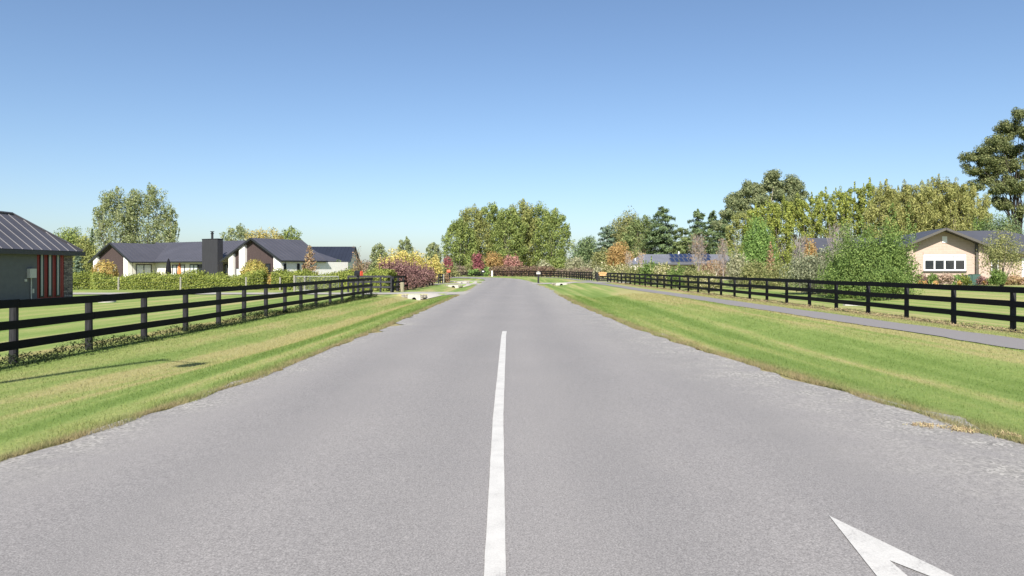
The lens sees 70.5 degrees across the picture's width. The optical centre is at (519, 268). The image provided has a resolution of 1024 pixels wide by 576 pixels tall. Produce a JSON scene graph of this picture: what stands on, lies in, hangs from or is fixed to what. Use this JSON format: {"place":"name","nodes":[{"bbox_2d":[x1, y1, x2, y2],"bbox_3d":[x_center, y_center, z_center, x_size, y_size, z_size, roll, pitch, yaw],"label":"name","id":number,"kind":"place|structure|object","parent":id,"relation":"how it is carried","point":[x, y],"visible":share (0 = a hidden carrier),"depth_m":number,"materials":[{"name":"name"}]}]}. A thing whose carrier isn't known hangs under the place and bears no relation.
{"place":"outdoors","nodes":[
{"label":"outdoors","id":0,"kind":"place"},
{"bbox_2d":[0,211,85,299],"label":"grey house","id":1,"kind":"structure","parent":0,"point":[36,261],"depth_m":37.62,"materials":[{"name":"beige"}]},
{"bbox_2d":[40,255,43,297],"bbox_3d":[-24.971,0.335,37.870,0.030,2.350,0.336,0,0,0],"label":"window","id":2,"kind":"structure","parent":1,"relation":"in","point":[41,256],"depth_m":37.84,"materials":[{"name":"glass"}]},
{"bbox_2d":[48,255,52,296],"bbox_3d":[-24.971,0.335,38.524,0.030,2.350,0.368,0,0,0],"label":"window","id":3,"kind":"structure","parent":1,"relation":"in","point":[50,257],"depth_m":38.56,"materials":[{"name":"glass"}]},
{"bbox_2d":[56,255,59,296],"bbox_3d":[-24.971,0.335,39.190,0.030,2.350,0.339,0,0,0],"label":"window","id":4,"kind":"structure","parent":1,"relation":"in","point":[57,256],"depth_m":39.15,"materials":[{"name":"glass"}]},
{"bbox_2d":[73,291,470,298],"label":"driveway","id":5,"kind":"structure","parent":0,"point":[432,294],"depth_m":50.29,"materials":[{"name":"grey concrete"}]},
{"bbox_2d":[0,277,1023,575],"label":"road","id":6,"kind":"structure","parent":0,"point":[628,451],"depth_m":5.97,"materials":[{"name":"grey asphalt"}]},
{"bbox_2d":[484,331,506,575],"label":"line","id":7,"kind":"object","parent":6,"relation":"on","point":[495,558],"visible":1,"depth_m":5.44,"materials":[{"name":"paint"}]},
{"bbox_2d":[830,516,952,575],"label":"arrow marking","id":8,"kind":"object","parent":6,"relation":"on","point":[878,556],"visible":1,"depth_m":4.20,"materials":[{"name":"paint"}]},
{"bbox_2d":[0,273,1023,461],"bbox_3d":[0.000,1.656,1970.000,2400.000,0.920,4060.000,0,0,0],"label":"ground","id":9,"kind":"structure","parent":0,"point":[588,290],"depth_m":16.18,"materials":[{"name":"green plant"}]},
{"bbox_2d":[53,226,89,247],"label":"broadleaf tree","id":10,"kind":"object","parent":9,"relation":"on","point":[67,234],"visible":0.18,"depth_m":119.76,"materials":[{"name":"green plant"}]},
{"bbox_2d":[73,233,101,273],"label":"broadleaf tree","id":11,"kind":"object","parent":9,"relation":"on","point":[84,245],"visible":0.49,"depth_m":114.59,"materials":[{"name":"green plant"}]},
{"bbox_2d":[91,259,118,276],"bbox_3d":[-36.616,0.526,64.025,2.334,2.782,2.358,0,0,0],"label":"weeping tree","id":12,"kind":"object","parent":9,"relation":"on","point":[113,271],"visible":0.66,"depth_m":63.59,"materials":[{"name":"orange plant"}]},
{"bbox_2d":[86,186,141,252],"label":"poplar tree","id":13,"kind":"object","parent":9,"relation":"on","point":[115,210],"visible":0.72,"depth_m":129.28,"materials":[{"name":"green plant"}]},
{"bbox_2d":[114,182,174,243],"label":"poplar tree","id":14,"kind":"object","parent":9,"relation":"on","point":[152,193],"visible":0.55,"depth_m":131.08,"materials":[{"name":"green plant"}]},
{"bbox_2d":[154,205,180,242],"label":"poplar tree","id":15,"kind":"object","parent":9,"relation":"on","point":[170,236],"visible":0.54,"depth_m":127.57,"materials":[{"name":"green plant"}]},
{"bbox_2d":[73,267,266,289],"bbox_3d":[-34.063,0.870,61.356,25.417,1.986,2.569,0,0,2],"label":"laurel hedge","id":16,"kind":"object","parent":9,"relation":"on","point":[192,279],"visible":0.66,"depth_m":60.53,"materials":[{"name":"green plant"}]},
{"bbox_2d":[0,278,372,363],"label":"post and rail fence","id":17,"kind":"object","parent":9,"relation":"on","point":[14,324],"visible":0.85,"depth_m":17.88,"materials":[{"name":"black paint"}]},
{"bbox_2d":[0,293,377,370],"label":"weeds","id":18,"kind":"object","parent":9,"relation":"on","point":[199,326],"visible":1,"depth_m":18.06,"materials":[{"name":"green plant"}]},
{"bbox_2d":[88,231,347,279],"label":"gabled house","id":19,"kind":"structure","parent":9,"relation":"on","point":[214,255],"depth_m":73.34,"materials":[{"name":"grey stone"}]},
{"bbox_2d":[219,223,254,240],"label":"broadleaf tree","id":20,"kind":"object","parent":9,"relation":"on","point":[241,232],"visible":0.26,"depth_m":124.44,"materials":[{"name":"green plant"}]},
{"bbox_2d":[239,259,269,282],"bbox_3d":[-23.423,0.521,64.025,2.554,2.791,2.540,0,0,0],"label":"weeping tree","id":21,"kind":"object","parent":9,"relation":"on","point":[252,266],"visible":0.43,"depth_m":63.54,"materials":[{"name":"yellow plant"}]},
{"bbox_2d":[244,226,273,239],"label":"autumn tree","id":22,"kind":"object","parent":9,"relation":"on","point":[263,234],"visible":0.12,"depth_m":119.70,"materials":[{"name":"yellow plant"}]},
{"bbox_2d":[277,225,302,239],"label":"poplar tree","id":23,"kind":"object","parent":9,"relation":"on","point":[291,236],"visible":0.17,"depth_m":121.62,"materials":[{"name":"green plant"}]},
{"bbox_2d":[270,266,351,289],"bbox_3d":[-17.223,0.823,60.150,6.592,2.065,2.523,0,0,3],"label":"laurel hedge","id":24,"kind":"object","parent":9,"relation":"on","point":[285,276],"visible":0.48,"depth_m":59.41,"materials":[{"name":"green plant"}]},
{"bbox_2d":[302,245,319,272],"bbox_3d":[-18.096,-0.065,62.495,1.584,3.961,1.672,0,0,42],"label":"tree","id":25,"kind":"object","parent":9,"relation":"on","point":[309,256],"visible":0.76,"depth_m":62.40,"materials":[{"name":"brown plant"}]},
{"bbox_2d":[312,247,360,268],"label":"navy roof house","id":26,"kind":"structure","parent":9,"relation":"on","point":[344,254],"depth_m":91.61,"materials":[{"name":"blue metal"}]},
{"bbox_2d":[347,275,391,291],"bbox_3d":[-11.150,1.252,53.778,3.356,1.477,0.204,0,0,0],"label":"post and rail fence","id":27,"kind":"object","parent":9,"relation":"on","point":[380,281],"visible":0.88,"depth_m":53.68,"materials":[{"name":"grey wood"}]},
{"bbox_2d":[344,266,397,290],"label":"laurel hedge","id":28,"kind":"object","parent":9,"relation":"on","point":[381,271],"visible":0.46,"depth_m":57.29,"materials":[{"name":"green plant"}]},
{"bbox_2d":[366,242,387,270],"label":"conifer tree","id":29,"kind":"object","parent":9,"relation":"on","point":[380,250],"visible":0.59,"depth_m":104.65,"materials":[{"name":"green plant"}]},
{"bbox_2d":[377,257,418,289],"bbox_3d":[-10.199,0.444,60.524,3.949,2.977,2.421,0,0,0],"label":"purple shrub","id":30,"kind":"object","parent":9,"relation":"on","point":[401,270],"visible":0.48,"depth_m":60.09,"materials":[{"name":"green plant"}]},
{"bbox_2d":[386,247,422,266],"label":"yellow tree","id":31,"kind":"object","parent":9,"relation":"on","point":[402,255],"visible":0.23,"depth_m":92.53,"materials":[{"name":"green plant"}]},
{"bbox_2d":[397,236,413,258],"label":"conifer tree","id":32,"kind":"object","parent":9,"relation":"on","point":[406,245],"visible":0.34,"depth_m":107.72,"materials":[{"name":"green plant"}]},
{"bbox_2d":[396,256,426,287],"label":"purple shrub","id":33,"kind":"object","parent":9,"relation":"on","point":[416,275],"visible":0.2,"depth_m":64.82,"materials":[{"name":"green plant"}]},
{"bbox_2d":[411,249,434,271],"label":"yellow tree","id":34,"kind":"object","parent":9,"relation":"on","point":[417,259],"visible":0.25,"depth_m":93.90,"materials":[{"name":"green plant"}]},
{"bbox_2d":[425,242,443,279],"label":"conifer tree","id":35,"kind":"object","parent":9,"relation":"on","point":[432,247],"visible":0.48,"depth_m":107.77,"materials":[{"name":"green plant"}]},
{"bbox_2d":[431,254,444,281],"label":"yellow tree","id":36,"kind":"object","parent":9,"relation":"on","point":[436,265],"visible":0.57,"depth_m":94.74,"materials":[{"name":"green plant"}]},
{"bbox_2d":[440,216,480,271],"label":"tree","id":37,"kind":"object","parent":9,"relation":"on","point":[454,227],"visible":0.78,"depth_m":185.20,"materials":[{"name":"green plant"}]},
{"bbox_2d":[452,203,495,274],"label":"willow tree","id":38,"kind":"object","parent":9,"relation":"on","point":[478,219],"visible":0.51,"depth_m":189.03,"materials":[{"name":"green plant"}]},
{"bbox_2d":[471,252,484,270],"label":"maple tree","id":39,"kind":"object","parent":9,"relation":"on","point":[477,261],"visible":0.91,"depth_m":162.81,"materials":[{"name":"red plant"}]},
{"bbox_2d":[474,201,512,268],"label":"willow tree","id":40,"kind":"object","parent":9,"relation":"on","point":[490,216],"visible":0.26,"depth_m":192.94,"materials":[{"name":"green plant"}]},
{"bbox_2d":[482,250,506,275],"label":"maple tree","id":41,"kind":"object","parent":9,"relation":"on","point":[493,259],"visible":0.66,"depth_m":167.19,"materials":[{"name":"orange plant"}]},
{"bbox_2d":[488,205,528,267],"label":"willow tree","id":42,"kind":"object","parent":9,"relation":"on","point":[507,226],"visible":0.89,"depth_m":185.23,"materials":[{"name":"green plant"}]},
{"bbox_2d":[502,253,522,275],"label":"maple tree","id":43,"kind":"object","parent":9,"relation":"on","point":[509,262],"visible":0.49,"depth_m":166.70,"materials":[{"name":"red plant"}]},
{"bbox_2d":[499,198,540,266],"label":"willow tree","id":44,"kind":"object","parent":9,"relation":"on","point":[524,213],"visible":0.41,"depth_m":189.13,"materials":[{"name":"green plant"}]},
{"bbox_2d":[489,265,557,276],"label":"red hedge","id":45,"kind":"object","parent":9,"relation":"on","point":[525,268],"visible":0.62,"depth_m":155.50,"materials":[{"name":"brown plant"}]},
{"bbox_2d":[521,201,555,266],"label":"willow tree","id":46,"kind":"object","parent":9,"relation":"on","point":[539,212],"visible":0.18,"depth_m":193.18,"materials":[{"name":"green plant"}]},
{"bbox_2d":[494,271,596,280],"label":"post and rail fence","id":47,"kind":"object","parent":9,"relation":"on","point":[569,274],"visible":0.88,"depth_m":134.97,"materials":[{"name":"black paint"}]},
{"bbox_2d":[529,207,575,274],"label":"willow tree","id":48,"kind":"object","parent":9,"relation":"on","point":[555,223],"visible":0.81,"depth_m":185.07,"materials":[{"name":"green plant"}]},
{"bbox_2d":[555,265,595,279],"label":"brown hedge","id":49,"kind":"object","parent":9,"relation":"on","point":[581,269],"visible":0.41,"depth_m":132.21,"materials":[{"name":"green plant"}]},
{"bbox_2d":[563,255,587,275],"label":"shrub","id":50,"kind":"object","parent":9,"relation":"on","point":[576,262],"visible":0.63,"depth_m":149.31,"materials":[{"name":"green plant"}]},
{"bbox_2d":[568,235,599,265],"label":"tree","id":51,"kind":"object","parent":9,"relation":"on","point":[585,249],"visible":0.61,"depth_m":173.70,"materials":[{"name":"green plant"}]},
{"bbox_2d":[590,246,610,267],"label":"shrub","id":52,"kind":"object","parent":9,"relation":"on","point":[599,256],"visible":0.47,"depth_m":121.55,"materials":[{"name":"green plant"}]},
{"bbox_2d":[590,225,616,260],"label":"pine tree","id":53,"kind":"object","parent":9,"relation":"on","point":[606,236],"visible":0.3,"depth_m":164.35,"materials":[{"name":"green plant"}]},
{"bbox_2d":[604,240,634,270],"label":"autumn tree","id":54,"kind":"object","parent":9,"relation":"on","point":[616,253],"visible":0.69,"depth_m":117.28,"materials":[{"name":"orange plant"}]},
{"bbox_2d":[602,206,651,252],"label":"broadleaf tree","id":55,"kind":"object","parent":9,"relation":"on","point":[619,228],"visible":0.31,"depth_m":168.92,"materials":[{"name":"green plant"}]},
{"bbox_2d":[618,214,659,253],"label":"broadleaf tree","id":56,"kind":"object","parent":9,"relation":"on","point":[644,226],"visible":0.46,"depth_m":154.28,"materials":[{"name":"green plant"}]},
{"bbox_2d":[633,256,661,284],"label":"flowering shrub","id":57,"kind":"object","parent":9,"relation":"on","point":[646,270],"visible":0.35,"depth_m":69.65,"materials":[{"name":"green plant"}]},
{"bbox_2d":[643,206,680,253],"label":"conifer tree","id":58,"kind":"object","parent":9,"relation":"on","point":[658,237],"visible":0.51,"depth_m":149.20,"materials":[{"name":"green plant"}]},
{"bbox_2d":[650,262,678,286],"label":"flowering shrub","id":59,"kind":"object","parent":9,"relation":"on","point":[663,269],"visible":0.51,"depth_m":63.36,"materials":[{"name":"green plant"}]},
{"bbox_2d":[666,260,687,287],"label":"flowering shrub","id":60,"kind":"object","parent":9,"relation":"on","point":[680,271],"visible":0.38,"depth_m":58.65,"materials":[{"name":"green plant"}]},
{"bbox_2d":[626,251,729,276],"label":"solar house","id":61,"kind":"structure","parent":9,"relation":"on","point":[672,260],"depth_m":105.78,"materials":[{"name":"beige brick"}]},
{"bbox_2d":[668,227,697,253],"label":"conifer tree","id":62,"kind":"object","parent":9,"relation":"on","point":[682,246],"visible":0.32,"depth_m":145.32,"materials":[{"name":"green plant"}]},
{"bbox_2d":[682,262,710,289],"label":"flowering shrub","id":63,"kind":"object","parent":9,"relation":"on","point":[692,271],"visible":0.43,"depth_m":53.94,"materials":[{"name":"green plant"}]},
{"bbox_2d":[685,232,708,271],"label":"birch tree","id":64,"kind":"object","parent":9,"relation":"on","point":[698,252],"visible":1,"depth_m":71.92,"materials":[{"name":"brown plant"}]},
{"bbox_2d":[686,208,712,253],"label":"conifer tree","id":65,"kind":"object","parent":9,"relation":"on","point":[699,225],"visible":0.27,"depth_m":154.39,"materials":[{"name":"green plant"}]},
{"bbox_2d":[701,210,722,253],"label":"conifer tree","id":66,"kind":"object","parent":9,"relation":"on","point":[709,228],"visible":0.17,"depth_m":157.30,"materials":[{"name":"green plant"}]},
{"bbox_2d":[699,266,726,291],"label":"flowering shrub","id":67,"kind":"object","parent":9,"relation":"on","point":[711,280],"visible":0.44,"depth_m":50.18,"materials":[{"name":"green plant"}]},
{"bbox_2d":[716,238,729,282],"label":"birch tree","id":68,"kind":"object","parent":9,"relation":"on","point":[723,254],"visible":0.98,"depth_m":69.97,"materials":[{"name":"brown plant"}]},
{"bbox_2d":[712,219,735,256],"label":"conifer tree","id":69,"kind":"object","parent":9,"relation":"on","point":[720,235],"visible":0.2,"depth_m":139.60,"materials":[{"name":"green plant"}]},
{"bbox_2d":[723,208,747,268],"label":"broadleaf tree","id":70,"kind":"object","parent":9,"relation":"on","point":[738,225],"visible":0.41,"depth_m":97.77,"materials":[{"name":"green plant"}]},
{"bbox_2d":[725,241,749,287],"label":"shrub","id":71,"kind":"object","parent":9,"relation":"on","point":[737,262],"visible":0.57,"depth_m":57.77,"materials":[{"name":"green plant"}]},
{"bbox_2d":[739,257,765,288],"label":"shrub","id":72,"kind":"object","parent":9,"relation":"on","point":[752,270],"visible":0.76,"depth_m":53.77,"materials":[{"name":"green plant"}]},
{"bbox_2d":[740,203,764,275],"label":"poplar tree","id":73,"kind":"object","parent":9,"relation":"on","point":[756,211],"visible":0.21,"depth_m":95.80,"materials":[{"name":"green plant"}]},
{"bbox_2d":[739,213,779,282],"bbox_3d":[21.143,-1.705,63.976,4.029,6.538,2.757,0,0,0],"label":"fresh green tree","id":74,"kind":"object","parent":9,"relation":"on","point":[757,245],"visible":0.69,"depth_m":63.62,"materials":[{"name":"green plant"}]},
{"bbox_2d":[711,168,809,233],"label":"gum tree","id":75,"kind":"object","parent":9,"relation":"on","point":[792,186],"visible":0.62,"depth_m":139.34,"materials":[{"name":"green plant"}]},
{"bbox_2d":[755,197,783,273],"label":"poplar tree","id":76,"kind":"object","parent":9,"relation":"on","point":[766,210],"visible":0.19,"depth_m":97.65,"materials":[{"name":"green plant"}]},
{"bbox_2d":[763,260,793,289],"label":"shrub","id":77,"kind":"object","parent":9,"relation":"on","point":[774,274],"visible":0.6,"depth_m":51.76,"materials":[{"name":"green plant"}]},
{"bbox_2d":[769,194,797,276],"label":"poplar tree","id":78,"kind":"object","parent":9,"relation":"on","point":[781,253],"visible":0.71,"depth_m":95.63,"materials":[{"name":"green plant"}]},
{"bbox_2d":[780,192,808,265],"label":"poplar tree","id":79,"kind":"object","parent":9,"relation":"on","point":[793,210],"visible":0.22,"depth_m":97.73,"materials":[{"name":"green plant"}]},
{"bbox_2d":[581,281,1023,349],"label":"footpath","id":80,"kind":"structure","parent":9,"relation":"on","point":[1004,341],"depth_m":20.80,"materials":[{"name":"concrete"}]},
{"bbox_2d":[779,242,827,293],"bbox_3d":[17.136,0.046,43.020,3.277,3.322,2.476,0,0,0],"label":"grey shrub","id":81,"kind":"object","parent":9,"relation":"on","point":[807,268],"visible":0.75,"depth_m":42.70,"materials":[{"name":"green plant"}]},
{"bbox_2d":[795,191,825,260],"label":"poplar tree","id":82,"kind":"object","parent":9,"relation":"on","point":[808,222],"visible":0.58,"depth_m":95.72,"materials":[{"name":"green plant"}]},
{"bbox_2d":[607,272,1023,331],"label":"post and rail fence","id":83,"kind":"object","parent":9,"relation":"on","point":[1012,303],"visible":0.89,"depth_m":24.89,"materials":[{"name":"black paint"}]},
{"bbox_2d":[813,187,839,237],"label":"poplar tree","id":84,"kind":"object","parent":9,"relation":"on","point":[825,195],"visible":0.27,"depth_m":97.84,"materials":[{"name":"green plant"}]},
{"bbox_2d":[811,244,841,292],"bbox_3d":[18.621,0.067,43.910,2.389,3.189,1.527,0,0,0],"label":"grey shrub","id":85,"kind":"object","parent":9,"relation":"on","point":[823,256],"visible":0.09,"depth_m":43.91,"materials":[{"name":"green plant"}]},
{"bbox_2d":[812,237,848,288],"bbox_3d":[17.713,-0.038,39.597,2.299,3.469,2.674,0,0,-45],"label":"shrub","id":86,"kind":"object","parent":9,"relation":"on","point":[834,257],"visible":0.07,"depth_m":39.46,"materials":[{"name":"green plant"}]},
{"bbox_2d":[793,238,880,264],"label":"back house","id":87,"kind":"structure","parent":9,"relation":"on","point":[820,242],"depth_m":84.64,"materials":[{"name":"grey tile"}]},
{"bbox_2d":[824,186,853,237],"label":"poplar tree","id":88,"kind":"object","parent":9,"relation":"on","point":[840,201],"visible":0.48,"depth_m":95.70,"materials":[{"name":"green plant"}]},
{"bbox_2d":[840,181,862,237],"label":"poplar tree","id":89,"kind":"object","parent":9,"relation":"on","point":[853,204],"visible":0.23,"depth_m":97.80,"materials":[{"name":"green plant"}]},
{"bbox_2d":[852,177,878,237],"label":"poplar tree","id":90,"kind":"object","parent":9,"relation":"on","point":[863,199],"visible":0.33,"depth_m":95.78,"materials":[{"name":"green plant"}]},
{"bbox_2d":[815,202,925,297],"bbox_3d":[18.358,-0.894,38.206,5.319,5.155,3.934,0,0,22],"label":"shrub","id":91,"kind":"object","parent":9,"relation":"on","point":[852,267],"visible":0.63,"depth_m":37.39,"materials":[{"name":"green plant"}]},
{"bbox_2d":[861,178,905,237],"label":"poplar tree","id":92,"kind":"object","parent":9,"relation":"on","point":[883,197],"visible":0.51,"depth_m":89.42,"materials":[{"name":"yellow plant"}]},
{"bbox_2d":[853,253,917,300],"bbox_3d":[17.674,0.465,35.216,3.155,2.463,1.974,0,0,0],"label":"shrub","id":93,"kind":"object","parent":9,"relation":"on","point":[887,276],"visible":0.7,"depth_m":34.96,"materials":[{"name":"green plant"}]},
{"bbox_2d":[878,179,920,235],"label":"willow tree","id":94,"kind":"object","parent":9,"relation":"on","point":[902,193],"visible":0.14,"depth_m":91.66,"materials":[{"name":"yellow plant"}]},
{"bbox_2d":[899,180,942,233],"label":"willow tree","id":95,"kind":"object","parent":9,"relation":"on","point":[920,205],"visible":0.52,"depth_m":89.38,"materials":[{"name":"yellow plant"}]},
{"bbox_2d":[918,173,955,229],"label":"willow tree","id":96,"kind":"object","parent":9,"relation":"on","point":[938,185],"visible":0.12,"depth_m":91.59,"materials":[{"name":"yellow plant"}]},
{"bbox_2d":[879,228,1023,283],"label":"brick house","id":97,"kind":"structure","parent":9,"relation":"on","point":[942,250],"depth_m":55.35,"materials":[{"name":"grey tile"}]},
{"bbox_2d":[923,254,965,270],"bbox_3d":[32.367,-0.458,55.282,2.898,1.259,0.050,0,0,14],"label":"garage door","id":98,"kind":"structure","parent":97,"relation":"in","point":[931,262],"depth_m":55.27,"materials":[{"name":"white paint"}]},
{"bbox_2d":[932,177,979,230],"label":"willow tree","id":99,"kind":"object","parent":9,"relation":"on","point":[956,221],"visible":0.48,"depth_m":89.43,"materials":[{"name":"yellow plant"}]},
{"bbox_2d":[903,421,1020,437],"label":"dry tufts","id":100,"kind":"object","parent":9,"relation":"on","point":[962,429],"visible":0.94,"depth_m":7.58,"materials":[{"name":"brown plant"}]},
{"bbox_2d":[949,183,994,230],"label":"willow tree","id":101,"kind":"object","parent":9,"relation":"on","point":[983,207],"visible":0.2,"depth_m":91.36,"materials":[{"name":"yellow plant"}]},
{"bbox_2d":[956,107,1023,233],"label":"gum tree","id":102,"kind":"object","parent":9,"relation":"on","point":[992,164],"visible":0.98,"depth_m":111.69,"materials":[{"name":"green plant"}]},
{"bbox_2d":[972,221,1023,285],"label":"tree","id":103,"kind":"object","parent":9,"relation":"on","point":[1001,252],"visible":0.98,"depth_m":47.85,"materials":[{"name":"green plant"}]},
{"bbox_2d":[989,268,1007,285],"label":"shrub","id":104,"kind":"object","parent":9,"relation":"on","point":[996,277],"visible":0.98,"depth_m":47.36,"materials":[{"name":"green plant"}]},
{"bbox_2d":[979,210,1023,233],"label":"dark tree","id":105,"kind":"object","parent":9,"relation":"on","point":[996,226],"visible":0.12,"depth_m":79.83,"materials":[{"name":"green plant"}]},
{"bbox_2d":[0,0,1023,263],"label":"sky","id":106,"kind":"structure","parent":0,"point":[365,124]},
{"bbox_2d":[611,282,1023,332],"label":"dry grass","id":107,"kind":"structure","parent":0,"point":[850,310],"depth_m":26.17,"materials":[{"name":"green plant"}]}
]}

